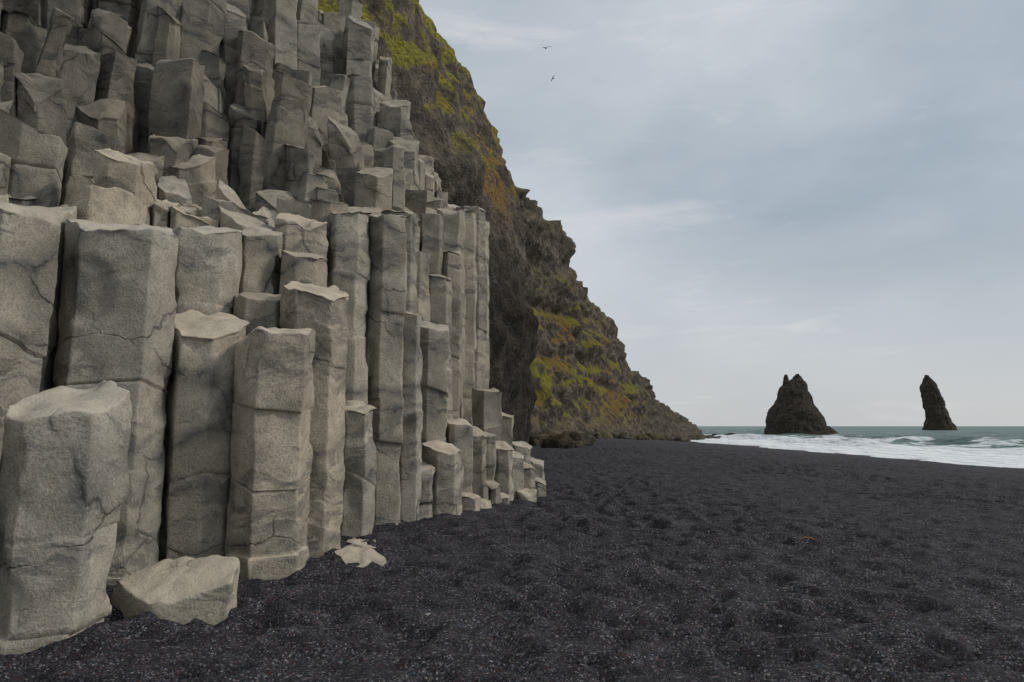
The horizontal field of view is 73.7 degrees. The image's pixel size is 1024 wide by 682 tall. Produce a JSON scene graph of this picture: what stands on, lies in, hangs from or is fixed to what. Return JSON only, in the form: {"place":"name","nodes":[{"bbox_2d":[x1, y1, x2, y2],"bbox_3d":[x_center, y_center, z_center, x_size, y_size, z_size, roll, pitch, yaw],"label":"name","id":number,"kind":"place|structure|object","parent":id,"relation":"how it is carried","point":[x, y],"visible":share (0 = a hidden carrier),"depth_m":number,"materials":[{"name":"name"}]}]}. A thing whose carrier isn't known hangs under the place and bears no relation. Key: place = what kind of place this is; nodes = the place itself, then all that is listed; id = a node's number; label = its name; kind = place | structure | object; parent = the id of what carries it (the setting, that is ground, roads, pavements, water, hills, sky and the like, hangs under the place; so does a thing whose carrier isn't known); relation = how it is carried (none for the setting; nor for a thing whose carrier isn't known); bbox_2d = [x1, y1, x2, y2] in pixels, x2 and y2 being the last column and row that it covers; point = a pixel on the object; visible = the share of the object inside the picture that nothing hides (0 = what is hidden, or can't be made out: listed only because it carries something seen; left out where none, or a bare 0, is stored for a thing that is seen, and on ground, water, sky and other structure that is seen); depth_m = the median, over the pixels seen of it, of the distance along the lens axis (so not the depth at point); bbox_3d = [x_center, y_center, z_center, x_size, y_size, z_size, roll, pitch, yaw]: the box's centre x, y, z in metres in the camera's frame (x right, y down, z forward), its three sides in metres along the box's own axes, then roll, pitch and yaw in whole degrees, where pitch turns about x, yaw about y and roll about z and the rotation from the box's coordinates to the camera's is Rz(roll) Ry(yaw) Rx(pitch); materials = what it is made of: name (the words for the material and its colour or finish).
{"place":"outdoors","nodes":[
{"label":"outdoors","id":0,"kind":"place"},
{"bbox_2d":[318,0,538,442],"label":"sea cliff","id":1,"kind":"structure","parent":0,"point":[454,132],"depth_m":31.93,"materials":[{"name":"stone"}]},
{"bbox_2d":[0,438,1023,681],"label":"black sand beach","id":2,"kind":"structure","parent":0,"point":[937,625],"depth_m":6.55,"materials":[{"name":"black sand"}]},
{"bbox_2d":[110,555,239,624],"bbox_3d":[-2.885,2.221,5.851,1.084,0.651,0.689,0,-7,0],"label":"basalt boulder","id":3,"kind":"object","parent":2,"relation":"on","point":[184,590],"visible":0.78,"depth_m":5.74,"materials":[{"name":"grey stone"}]},
{"bbox_2d":[0,0,545,654],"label":"basalt column wall","id":4,"kind":"structure","parent":2,"relation":"on","point":[244,284],"depth_m":9.23,"materials":[{"name":"grey stone"}]},
{"bbox_2d":[334,543,386,566],"bbox_3d":[-1.749,2.656,7.891,0.623,0.565,0.416,0,-7,0],"label":"basalt boulder","id":5,"kind":"object","parent":2,"relation":"on","point":[363,556],"visible":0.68,"depth_m":7.91,"materials":[{"name":"grey stone"}]},
{"bbox_2d":[346,538,375,548],"bbox_3d":[-1.900,2.716,8.777,0.381,0.347,0.374,-6,-9,40],"label":"basalt boulder","id":6,"kind":"object","parent":2,"relation":"on","point":[359,542],"visible":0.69,"depth_m":8.78,"materials":[{"name":"grey stone"}]},
{"bbox_2d":[480,498,491,509],"bbox_3d":[-0.546,3.212,12.739,0.356,0.517,0.345,0,-7,0],"label":"basalt boulder","id":7,"kind":"object","parent":2,"relation":"on","point":[485,503],"visible":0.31,"depth_m":12.75,"materials":[{"name":"grey stone"}]},
{"bbox_2d":[500,492,510,504],"bbox_3d":[-0.216,3.275,13.714,0.395,0.454,0.343,0,-7,0],"label":"basalt boulder","id":8,"kind":"object","parent":2,"relation":"on","point":[505,498],"visible":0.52,"depth_m":13.63,"materials":[{"name":"grey stone"}]},
{"bbox_2d":[516,488,536,501],"bbox_3d":[0.290,3.443,14.587,0.415,0.554,0.365,-4,-8,30],"label":"basalt boulder","id":9,"kind":"object","parent":2,"relation":"on","point":[526,494],"visible":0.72,"depth_m":14.54,"materials":[{"name":"grey stone"}]},
{"bbox_2d":[528,429,721,448],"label":"shore rocks","id":10,"kind":"object","parent":2,"relation":"on","point":[549,438],"visible":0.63,"depth_m":69.19,"materials":[{"name":"rock"}]},
{"bbox_2d":[515,186,704,436],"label":"headland","id":11,"kind":"structure","parent":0,"point":[585,378],"depth_m":120.24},
{"bbox_2d":[419,0,1023,425],"label":"sky","id":12,"kind":"structure","parent":0,"point":[753,193],"materials":[{"name":"grey"}]},
{"bbox_2d":[691,426,1023,467],"bbox_3d":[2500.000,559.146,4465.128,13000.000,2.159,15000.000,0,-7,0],"label":"sea water","id":13,"kind":"structure","parent":0,"point":[996,446],"depth_m":132.17,"materials":[{"name":"white liquid"}]},
{"bbox_2d":[764,374,838,434],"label":"sea stack","id":14,"kind":"object","parent":13,"relation":"in","point":[793,409],"visible":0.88,"depth_m":292.63,"materials":[{"name":"black stone"}]},
{"bbox_2d":[919,375,957,429],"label":"sea stack","id":15,"kind":"object","parent":13,"relation":"in","point":[937,416],"visible":0.94,"depth_m":592.67,"materials":[{"name":"black stone"}]}
]}

